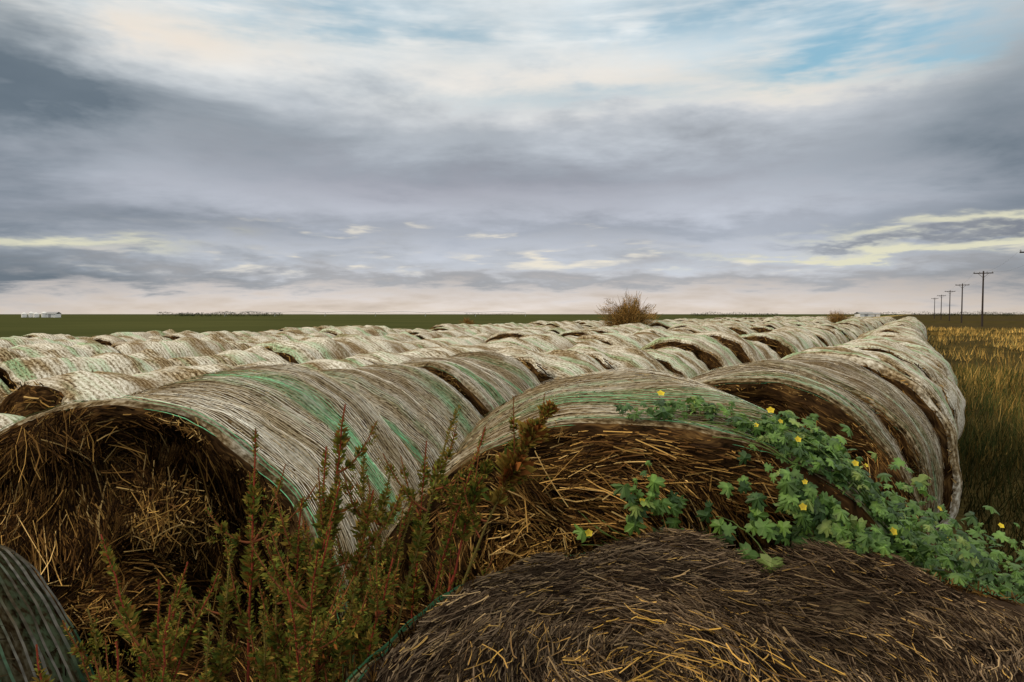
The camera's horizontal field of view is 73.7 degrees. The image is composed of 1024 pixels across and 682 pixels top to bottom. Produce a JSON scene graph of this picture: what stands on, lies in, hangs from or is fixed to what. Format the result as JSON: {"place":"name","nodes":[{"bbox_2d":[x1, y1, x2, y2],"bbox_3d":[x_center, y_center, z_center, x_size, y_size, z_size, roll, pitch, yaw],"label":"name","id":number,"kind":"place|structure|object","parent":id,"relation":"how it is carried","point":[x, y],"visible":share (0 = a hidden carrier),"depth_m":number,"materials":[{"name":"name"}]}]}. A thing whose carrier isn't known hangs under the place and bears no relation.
{"place":"outdoors","nodes":[
{"label":"outdoors","id":0,"kind":"place"},
{"bbox_2d":[46,312,61,316],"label":"farm shed","id":1,"kind":"structure","parent":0,"point":[53,314],"depth_m":402.27,"materials":[{"name":"white metal"}]},
{"bbox_2d":[0,314,1023,590],"bbox_3d":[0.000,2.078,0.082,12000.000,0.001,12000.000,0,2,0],"label":"ground","id":2,"kind":"structure","parent":0,"point":[72,324],"depth_m":134.57,"materials":[{"name":"plant"}]},
{"bbox_2d":[0,379,11,402],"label":"hay bale","id":3,"kind":"object","parent":2,"relation":"on","point":[4,387],"visible":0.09,"depth_m":5.26,"materials":[{"name":"plant"}]},
{"bbox_2d":[0,339,14,347],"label":"hay bale","id":4,"kind":"object","parent":2,"relation":"on","point":[6,344],"visible":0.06,"depth_m":8.76,"materials":[{"name":"plant"}]},
{"bbox_2d":[0,413,25,430],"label":"hay bale","id":5,"kind":"object","parent":2,"relation":"on","point":[6,419],"visible":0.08,"depth_m":3.92,"materials":[{"name":"plant"}]},
{"bbox_2d":[0,544,94,681],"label":"hay bale","id":6,"kind":"object","parent":2,"relation":"on","point":[32,613],"visible":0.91,"depth_m":1.51,"materials":[{"name":"plant"}]},
{"bbox_2d":[0,337,101,345],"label":"hay bale","id":7,"kind":"object","parent":2,"relation":"on","point":[15,341],"visible":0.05,"depth_m":10.84,"materials":[{"name":"plant"}]},
{"bbox_2d":[21,333,90,339],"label":"hay bale","id":8,"kind":"object","parent":2,"relation":"on","point":[53,337],"visible":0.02,"depth_m":12.45,"materials":[{"name":"plant"}]},
{"bbox_2d":[0,342,118,362],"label":"hay bale","id":9,"kind":"object","parent":2,"relation":"on","point":[55,350],"visible":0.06,"depth_m":7.47,"materials":[{"name":"plant"}]},
{"bbox_2d":[0,349,173,389],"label":"hay bale","id":10,"kind":"object","parent":2,"relation":"on","point":[18,370],"visible":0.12,"depth_m":5.81,"materials":[{"name":"plant"}]},
{"bbox_2d":[0,363,236,417],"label":"hay bale","id":11,"kind":"object","parent":2,"relation":"on","point":[31,397],"visible":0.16,"depth_m":4.29,"materials":[{"name":"plant"}]},
{"bbox_2d":[90,335,172,345],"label":"hay bale","id":12,"kind":"object","parent":2,"relation":"on","point":[108,340],"visible":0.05,"depth_m":11.77,"materials":[{"name":"plant"}]},
{"bbox_2d":[111,339,170,347],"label":"hay bale","id":13,"kind":"object","parent":2,"relation":"on","point":[121,343],"visible":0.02,"depth_m":10.44,"materials":[{"name":"plant"}]},
{"bbox_2d":[110,329,176,336],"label":"hay bale","id":14,"kind":"object","parent":2,"relation":"on","point":[157,333],"visible":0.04,"depth_m":13.91,"materials":[{"name":"plant"}]},
{"bbox_2d":[114,334,235,358],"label":"hay bale","id":15,"kind":"object","parent":2,"relation":"on","point":[211,344],"visible":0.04,"depth_m":8.43,"materials":[{"name":"plant"}]},
{"bbox_2d":[32,534,324,681],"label":"pigweed plant","id":16,"kind":"object","parent":2,"relation":"on","point":[165,652],"visible":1,"depth_m":1.35,"materials":[{"name":"plant"}]},
{"bbox_2d":[162,331,240,339],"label":"hay bale","id":17,"kind":"object","parent":2,"relation":"on","point":[222,334],"visible":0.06,"depth_m":13.17,"materials":[{"name":"plant"}]},
{"bbox_2d":[0,363,421,681],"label":"hay bale","id":18,"kind":"object","parent":2,"relation":"on","point":[140,481],"visible":0.69,"depth_m":2.45,"materials":[{"name":"plant"}]},
{"bbox_2d":[167,345,291,365],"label":"hay bale","id":19,"kind":"object","parent":2,"relation":"on","point":[257,353],"visible":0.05,"depth_m":7.22,"materials":[{"name":"plant"}]},
{"bbox_2d":[180,311,282,315],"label":"distant treeline","id":20,"kind":"object","parent":2,"relation":"on","point":[221,314],"visible":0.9,"depth_m":599.23,"materials":[{"name":"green plant"}]},
{"bbox_2d":[226,341,258,350],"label":"hay bale","id":21,"kind":"object","parent":2,"relation":"on","point":[241,345],"visible":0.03,"depth_m":9.39,"materials":[{"name":"plant"}]},
{"bbox_2d":[219,334,281,342],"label":"hay bale","id":22,"kind":"object","parent":2,"relation":"on","point":[261,338],"visible":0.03,"depth_m":11.95,"materials":[{"name":"plant"}]},
{"bbox_2d":[233,329,280,336],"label":"hay bale","id":23,"kind":"object","parent":2,"relation":"on","point":[248,333],"visible":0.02,"depth_m":16.08,"materials":[{"name":"plant"}]},
{"bbox_2d":[284,329,315,334],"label":"hay bale","id":24,"kind":"object","parent":2,"relation":"on","point":[298,331],"visible":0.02,"depth_m":15.28,"materials":[{"name":"plant"}]},
{"bbox_2d":[279,326,321,331],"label":"hay bale","id":25,"kind":"object","parent":2,"relation":"on","point":[316,329],"depth_m":17.70,"materials":[{"name":"plant"}]},
{"bbox_2d":[270,331,334,340],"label":"hay bale","id":26,"kind":"object","parent":2,"relation":"on","point":[285,335],"visible":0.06,"depth_m":13.01,"materials":[{"name":"plant"}]},
{"bbox_2d":[237,357,373,369],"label":"hay bale","id":27,"kind":"object","parent":2,"relation":"on","point":[346,363],"visible":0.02,"depth_m":6.06,"materials":[{"name":"plant"}]},
{"bbox_2d":[204,404,411,681],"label":"pigweed plant","id":28,"kind":"object","parent":2,"relation":"on","point":[306,623],"visible":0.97,"depth_m":1.41,"materials":[{"name":"plant"}]},
{"bbox_2d":[250,334,387,364],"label":"hay bale","id":29,"kind":"object","parent":2,"relation":"on","point":[340,346],"visible":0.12,"depth_m":8.17,"materials":[{"name":"plant"}]},
{"bbox_2d":[320,327,386,336],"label":"hay bale","id":30,"kind":"object","parent":2,"relation":"on","point":[363,332],"visible":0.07,"depth_m":14.23,"materials":[{"name":"plant"}]},
{"bbox_2d":[334,325,387,334],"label":"hay bale","id":31,"kind":"object","parent":2,"relation":"on","point":[367,326],"visible":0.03,"depth_m":17.00,"materials":[{"name":"plant"}]},
{"bbox_2d":[225,311,525,315],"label":"irrigation pivot","id":32,"kind":"object","parent":2,"relation":"on","point":[379,312],"visible":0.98,"depth_m":559.50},
{"bbox_2d":[365,332,420,341],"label":"hay bale","id":33,"kind":"object","parent":2,"relation":"on","point":[404,336],"visible":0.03,"depth_m":12.30,"materials":[{"name":"plant"}]},
{"bbox_2d":[317,363,481,482],"bbox_3d":[-1.052,1.035,4.497,1.846,1.726,1.488,0,2,12],"label":"hay bale","id":34,"kind":"object","parent":2,"relation":"on","point":[415,407],"visible":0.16,"depth_m":4.37,"materials":[{"name":"plant"}]},
{"bbox_2d":[341,346,463,363],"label":"hay bale","id":35,"kind":"object","parent":2,"relation":"on","point":[376,357],"visible":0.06,"depth_m":6.93,"materials":[{"name":"plant"}]},
{"bbox_2d":[369,339,440,352],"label":"hay bale","id":36,"kind":"object","parent":2,"relation":"on","point":[393,346],"visible":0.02,"depth_m":9.38,"materials":[{"name":"plant"}]},
{"bbox_2d":[404,330,433,334],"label":"hay bale","id":37,"kind":"object","parent":2,"relation":"on","point":[413,332],"visible":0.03,"depth_m":16.33,"materials":[{"name":"plant"}]},
{"bbox_2d":[414,329,468,339],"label":"hay bale","id":38,"kind":"object","parent":2,"relation":"on","point":[439,334],"visible":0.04,"depth_m":13.20,"materials":[{"name":"plant"}]},
{"bbox_2d":[326,393,559,667],"bbox_3d":[-0.222,1.072,1.612,0.687,1.893,0.294,-1,2,-14],"label":"pigweed plant","id":39,"kind":"object","parent":2,"relation":"on","point":[515,465],"visible":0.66,"depth_m":1.62,"materials":[{"name":"plant"}]},
{"bbox_2d":[414,336,485,346],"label":"hay bale","id":40,"kind":"object","parent":2,"relation":"on","point":[449,341],"visible":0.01,"depth_m":10.83,"materials":[{"name":"plant"}]},
{"bbox_2d":[430,326,471,330],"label":"hay bale","id":41,"kind":"object","parent":2,"relation":"on","point":[443,328],"visible":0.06,"depth_m":20.24,"materials":[{"name":"plant"}]},
{"bbox_2d":[429,323,472,329],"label":"hay bale","id":42,"kind":"object","parent":2,"relation":"on","point":[455,325],"visible":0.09,"depth_m":23.39,"materials":[{"name":"plant"}]},
{"bbox_2d":[396,350,540,417],"bbox_3d":[-0.607,0.992,5.867,1.864,1.759,1.520,1,2,20],"label":"hay bale","id":43,"kind":"object","parent":2,"relation":"on","point":[482,382],"visible":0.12,"depth_m":5.52,"materials":[{"name":"plant"}]},
{"bbox_2d":[446,328,493,335],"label":"hay bale","id":44,"kind":"object","parent":2,"relation":"on","point":[471,332],"visible":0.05,"depth_m":18.04,"materials":[{"name":"plant"}]},
{"bbox_2d":[430,342,526,351],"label":"hay bale","id":45,"kind":"object","parent":2,"relation":"on","point":[496,347],"visible":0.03,"depth_m":8.23,"materials":[{"name":"plant"}]},
{"bbox_2d":[467,333,491,340],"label":"hay bale","id":46,"kind":"object","parent":2,"relation":"on","point":[483,336],"visible":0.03,"depth_m":14.76,"materials":[{"name":"plant"}]},
{"bbox_2d":[476,325,516,333],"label":"hay bale","id":47,"kind":"object","parent":2,"relation":"on","point":[497,329],"visible":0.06,"depth_m":19.02,"materials":[{"name":"plant"}]},
{"bbox_2d":[485,329,549,342],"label":"hay bale","id":48,"kind":"object","parent":2,"relation":"on","point":[517,333],"visible":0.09,"depth_m":12.93,"materials":[{"name":"plant"}]},
{"bbox_2d":[487,333,576,351],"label":"hay bale","id":49,"kind":"object","parent":2,"relation":"on","point":[541,342],"visible":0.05,"depth_m":9.49,"materials":[{"name":"plant"}]},
{"bbox_2d":[526,325,555,329],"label":"hay bale","id":50,"kind":"object","parent":2,"relation":"on","point":[543,327],"visible":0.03,"depth_m":21.53,"materials":[{"name":"plant"}]},
{"bbox_2d":[497,346,606,383],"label":"hay bale","id":51,"kind":"object","parent":2,"relation":"on","point":[547,366],"visible":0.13,"depth_m":6.71,"materials":[{"name":"plant"}]},
{"bbox_2d":[546,325,580,333],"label":"hay bale","id":52,"kind":"object","parent":2,"relation":"on","point":[559,330],"visible":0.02,"depth_m":17.97,"materials":[{"name":"plant"}]},
{"bbox_2d":[545,321,584,328],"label":"hay bale","id":53,"kind":"object","parent":2,"relation":"on","point":[564,323],"visible":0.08,"depth_m":22.65,"materials":[{"name":"plant"}]},
{"bbox_2d":[558,330,600,336],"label":"hay bale","id":54,"kind":"object","parent":2,"relation":"on","point":[578,333],"visible":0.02,"depth_m":15.25,"materials":[{"name":"plant"}]},
{"bbox_2d":[572,339,609,347],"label":"hay bale","id":55,"kind":"object","parent":2,"relation":"on","point":[595,343],"depth_m":11.10,"materials":[{"name":"plant"}]},
{"bbox_2d":[577,333,647,348],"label":"hay bale","id":56,"kind":"object","parent":2,"relation":"on","point":[634,340],"visible":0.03,"depth_m":11.60,"materials":[{"name":"plant"}]},
{"bbox_2d":[590,327,635,333],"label":"hay bale","id":57,"kind":"object","parent":2,"relation":"on","point":[615,330],"visible":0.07,"depth_m":16.67,"materials":[{"name":"plant"}]},
{"bbox_2d":[564,343,672,373],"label":"hay bale","id":58,"kind":"object","parent":2,"relation":"on","point":[612,357],"visible":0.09,"depth_m":7.96,"materials":[{"name":"plant"}]},
{"bbox_2d":[352,368,908,664],"bbox_3d":[0.455,1.027,2.649,1.879,1.805,1.542,1,2,13],"label":"hay bale","id":59,"kind":"object","parent":2,"relation":"on","point":[591,450],"visible":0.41,"depth_m":2.08,"materials":[{"name":"plant"}]},
{"bbox_2d":[559,390,1023,601],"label":"melon vine","id":60,"kind":"object","parent":59,"relation":"attached to","point":[808,510],"visible":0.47,"depth_m":1.90,"materials":[{"name":"green plant"}]},
{"bbox_2d":[615,326,645,331],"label":"hay bale","id":61,"kind":"object","parent":2,"relation":"on","point":[636,328],"visible":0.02,"depth_m":18.01,"materials":[{"name":"plant"}]},
{"bbox_2d":[633,330,663,342],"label":"hay bale","id":62,"kind":"object","parent":2,"relation":"on","point":[648,336],"visible":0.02,"depth_m":13.10,"materials":[{"name":"plant"}]},
{"bbox_2d":[635,328,681,336],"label":"hay bale","id":63,"kind":"object","parent":2,"relation":"on","point":[665,332],"visible":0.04,"depth_m":13.93,"materials":[{"name":"plant"}]},
{"bbox_2d":[649,319,679,328],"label":"hay bale","id":64,"kind":"object","parent":2,"relation":"on","point":[666,323],"visible":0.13,"depth_m":25.02,"materials":[{"name":"plant"}]},
{"bbox_2d":[641,346,709,378],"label":"hay bale","id":65,"kind":"object","parent":2,"relation":"on","point":[682,362],"visible":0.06,"depth_m":8.87,"materials":[{"name":"plant"}]},
{"bbox_2d":[345,526,1023,681],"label":"hay bale","id":66,"kind":"object","parent":2,"relation":"on","point":[678,605],"visible":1,"depth_m":1.41,"materials":[{"name":"plant"}]},
{"bbox_2d":[668,322,700,329],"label":"hay bale","id":67,"kind":"object","parent":2,"relation":"on","point":[685,324],"visible":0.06,"depth_m":22.56,"materials":[{"name":"plant"}]},
{"bbox_2d":[641,334,743,370],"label":"hay bale","id":68,"kind":"object","parent":2,"relation":"on","point":[711,353],"visible":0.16,"depth_m":10.02,"materials":[{"name":"plant"}]},
{"bbox_2d":[671,326,717,332],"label":"hay bale","id":69,"kind":"object","parent":2,"relation":"on","point":[696,329],"visible":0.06,"depth_m":16.46,"materials":[{"name":"plant"}]},
{"bbox_2d":[690,324,738,335],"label":"hay bale","id":70,"kind":"object","parent":2,"relation":"on","point":[718,327],"visible":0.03,"depth_m":18.08,"materials":[{"name":"plant"}]},
{"bbox_2d":[690,311,776,315],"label":"distant treeline","id":71,"kind":"object","parent":2,"relation":"on","point":[775,314],"visible":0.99,"depth_m":619.10,"materials":[{"name":"green plant"}]},
{"bbox_2d":[692,331,775,363],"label":"hay bale","id":72,"kind":"object","parent":2,"relation":"on","point":[744,351],"visible":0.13,"depth_m":11.04,"materials":[{"name":"plant"}]},
{"bbox_2d":[722,324,757,334],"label":"hay bale","id":73,"kind":"object","parent":2,"relation":"on","point":[740,330],"visible":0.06,"depth_m":19.78,"materials":[{"name":"plant"}]},
{"bbox_2d":[749,326,773,332],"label":"hay bale","id":74,"kind":"object","parent":2,"relation":"on","point":[760,329],"visible":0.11,"depth_m":23.46,"materials":[{"name":"plant"}]},
{"bbox_2d":[753,341,780,359],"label":"hay bale","id":75,"kind":"object","parent":2,"relation":"on","point":[775,355],"visible":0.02,"depth_m":13.00,"materials":[{"name":"plant"}]},
{"bbox_2d":[739,332,801,357],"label":"hay bale","id":76,"kind":"object","parent":2,"relation":"on","point":[781,346],"visible":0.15,"depth_m":13.34,"materials":[{"name":"plant"}]},
{"bbox_2d":[759,321,784,328],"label":"hay bale","id":77,"kind":"object","parent":2,"relation":"on","point":[774,324],"visible":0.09,"depth_m":24.77,"materials":[{"name":"plant"}]},
{"bbox_2d":[764,328,819,349],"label":"hay bale","id":78,"kind":"object","parent":2,"relation":"on","point":[800,341],"visible":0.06,"depth_m":14.87,"materials":[{"name":"plant"}]},
{"bbox_2d":[772,326,826,346],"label":"hay bale","id":79,"kind":"object","parent":2,"relation":"on","point":[808,333],"visible":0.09,"depth_m":17.20,"materials":[{"name":"plant"}]},
{"bbox_2d":[689,362,936,559],"bbox_3d":[1.434,1.010,4.056,1.928,1.772,1.523,1,2,23],"label":"hay bale","id":80,"kind":"object","parent":2,"relation":"on","point":[801,394],"visible":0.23,"depth_m":3.40,"materials":[{"name":"plant"}]},
{"bbox_2d":[801,326,836,346],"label":"hay bale","id":81,"kind":"object","parent":2,"relation":"on","point":[825,338],"visible":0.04,"depth_m":18.45,"materials":[{"name":"plant"}]},
{"bbox_2d":[805,324,847,343],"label":"hay bale","id":82,"kind":"object","parent":2,"relation":"on","point":[841,337],"visible":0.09,"depth_m":20.56,"materials":[{"name":"plant"}]},
{"bbox_2d":[822,329,841,344],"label":"hay bale","id":83,"kind":"object","parent":2,"relation":"on","point":[835,338],"visible":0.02,"depth_m":19.80,"materials":[{"name":"plant"}]},
{"bbox_2d":[816,323,856,340],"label":"hay bale","id":84,"kind":"object","parent":2,"relation":"on","point":[850,335],"visible":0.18,"depth_m":22.96,"materials":[{"name":"plant"}]},
{"bbox_2d":[745,354,944,526],"bbox_3d":[2.187,0.984,5.166,1.856,1.749,1.539,1,3,31],"label":"hay bale","id":85,"kind":"object","parent":2,"relation":"on","point":[902,418],"visible":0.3,"depth_m":4.61,"materials":[{"name":"plant"}]},
{"bbox_2d":[840,324,860,337],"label":"hay bale","id":86,"kind":"object","parent":2,"relation":"on","point":[856,332],"visible":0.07,"depth_m":25.27,"materials":[{"name":"plant"}]},
{"bbox_2d":[837,321,866,332],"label":"hay bale","id":87,"kind":"object","parent":2,"relation":"on","point":[862,329],"visible":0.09,"depth_m":30.29,"materials":[{"name":"plant"}]},
{"bbox_2d":[854,312,874,316],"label":"farm shed","id":88,"kind":"structure","parent":2,"relation":"on","point":[861,314],"depth_m":497.32,"materials":[{"name":"white metal"}]},
{"bbox_2d":[781,346,962,531],"bbox_3d":[3.006,0.968,6.313,1.896,1.826,1.565,1,2,30],"label":"hay bale","id":89,"kind":"object","parent":2,"relation":"on","point":[915,392],"visible":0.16,"depth_m":5.44,"materials":[{"name":"plant"}]},
{"bbox_2d":[859,332,910,338],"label":"hay bale","id":90,"kind":"object","parent":2,"relation":"on","point":[888,334],"visible":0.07,"depth_m":13.03,"materials":[{"name":"plant"}]},
{"bbox_2d":[860,326,928,343],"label":"hay bale","id":91,"kind":"object","parent":2,"relation":"on","point":[900,330],"visible":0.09,"depth_m":15.57,"materials":[{"name":"plant"}]},
{"bbox_2d":[834,338,965,438],"bbox_3d":[4.578,0.884,8.617,1.950,1.808,1.605,1,4,30],"label":"hay bale","id":92,"kind":"object","parent":2,"relation":"on","point":[944,382],"visible":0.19,"depth_m":8.05,"materials":[{"name":"plant"}]},
{"bbox_2d":[861,331,938,352],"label":"hay bale","id":93,"kind":"object","parent":2,"relation":"on","point":[877,332],"visible":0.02,"depth_m":14.68,"materials":[{"name":"plant"}]},
{"bbox_2d":[879,321,923,335],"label":"hay bale","id":94,"kind":"object","parent":2,"relation":"on","point":[895,323],"visible":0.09,"depth_m":24.19,"materials":[{"name":"plant"}]},
{"bbox_2d":[863,335,957,386],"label":"hay bale","id":95,"kind":"object","parent":2,"relation":"on","point":[943,364],"visible":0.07,"depth_m":10.44,"materials":[{"name":"plant"}]},
{"bbox_2d":[863,350,958,457],"bbox_3d":[3.792,0.952,7.493,1.853,1.756,1.551,1,4,30],"label":"hay bale","id":96,"kind":"object","parent":2,"relation":"on","point":[933,390],"visible":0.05,"depth_m":6.74,"materials":[{"name":"plant"}]},
{"bbox_2d":[904,345,936,365],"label":"hay bale","id":97,"kind":"object","parent":2,"relation":"on","point":[919,352],"visible":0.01,"depth_m":9.71,"materials":[{"name":"plant"}]},
{"bbox_2d":[896,335,957,385],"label":"hay bale","id":98,"kind":"object","parent":2,"relation":"on","point":[921,342],"visible":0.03,"depth_m":12.22,"materials":[{"name":"plant"}]},
{"bbox_2d":[880,310,1023,315],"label":"distant treeline","id":99,"kind":"object","parent":2,"relation":"on","point":[950,313],"visible":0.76,"depth_m":898.81,"materials":[{"name":"green plant"}]},
{"bbox_2d":[932,312,1014,315],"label":"distant treeline","id":100,"kind":"object","parent":2,"relation":"on","point":[975,314],"visible":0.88,"depth_m":639.50,"materials":[{"name":"green plant"}]},
{"bbox_2d":[926,326,1023,400],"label":"prairie grass","id":101,"kind":"structure","parent":2,"relation":"on","point":[972,331],"depth_m":44.74,"materials":[{"name":"plant"}]},
{"bbox_2d":[973,271,992,326],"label":"utility pole","id":102,"kind":"object","parent":2,"relation":"on","point":[979,273],"visible":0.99,"depth_m":111.73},
{"bbox_2d":[949,359,1023,588],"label":"prairie grass","id":103,"kind":"structure","parent":2,"relation":"on","point":[966,373],"depth_m":14.78,"materials":[{"name":"plant"}]},
{"bbox_2d":[958,411,1023,591],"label":"prairie grass","id":104,"kind":"structure","parent":2,"relation":"on","point":[965,443],"depth_m":8.43,"materials":[{"name":"plant"}]},
{"bbox_2d":[0,0,1023,313],"label":"sky","id":105,"kind":"structure","parent":0,"point":[174,156],"materials":[{"name":"grey"}]},
{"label":"hay bale","id":106,"kind":"object","parent":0,"visible":0},
{"bbox_2d":[595,291,660,326],"bbox_3d":[4.278,-1.159,25.026,2.426,1.590,2.263,2,3,45],"label":"tumbleweed","id":107,"kind":"object","parent":106,"relation":"on","point":[631,312],"visible":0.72,"depth_m":24.67,"materials":[{"name":"plant"}]},
{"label":"hay bale","id":108,"kind":"object","parent":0,"visible":0},
{"bbox_2d":[824,309,849,322],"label":"tumbleweed","id":109,"kind":"object","parent":108,"relation":"on","point":[838,317],"visible":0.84,"depth_m":40.76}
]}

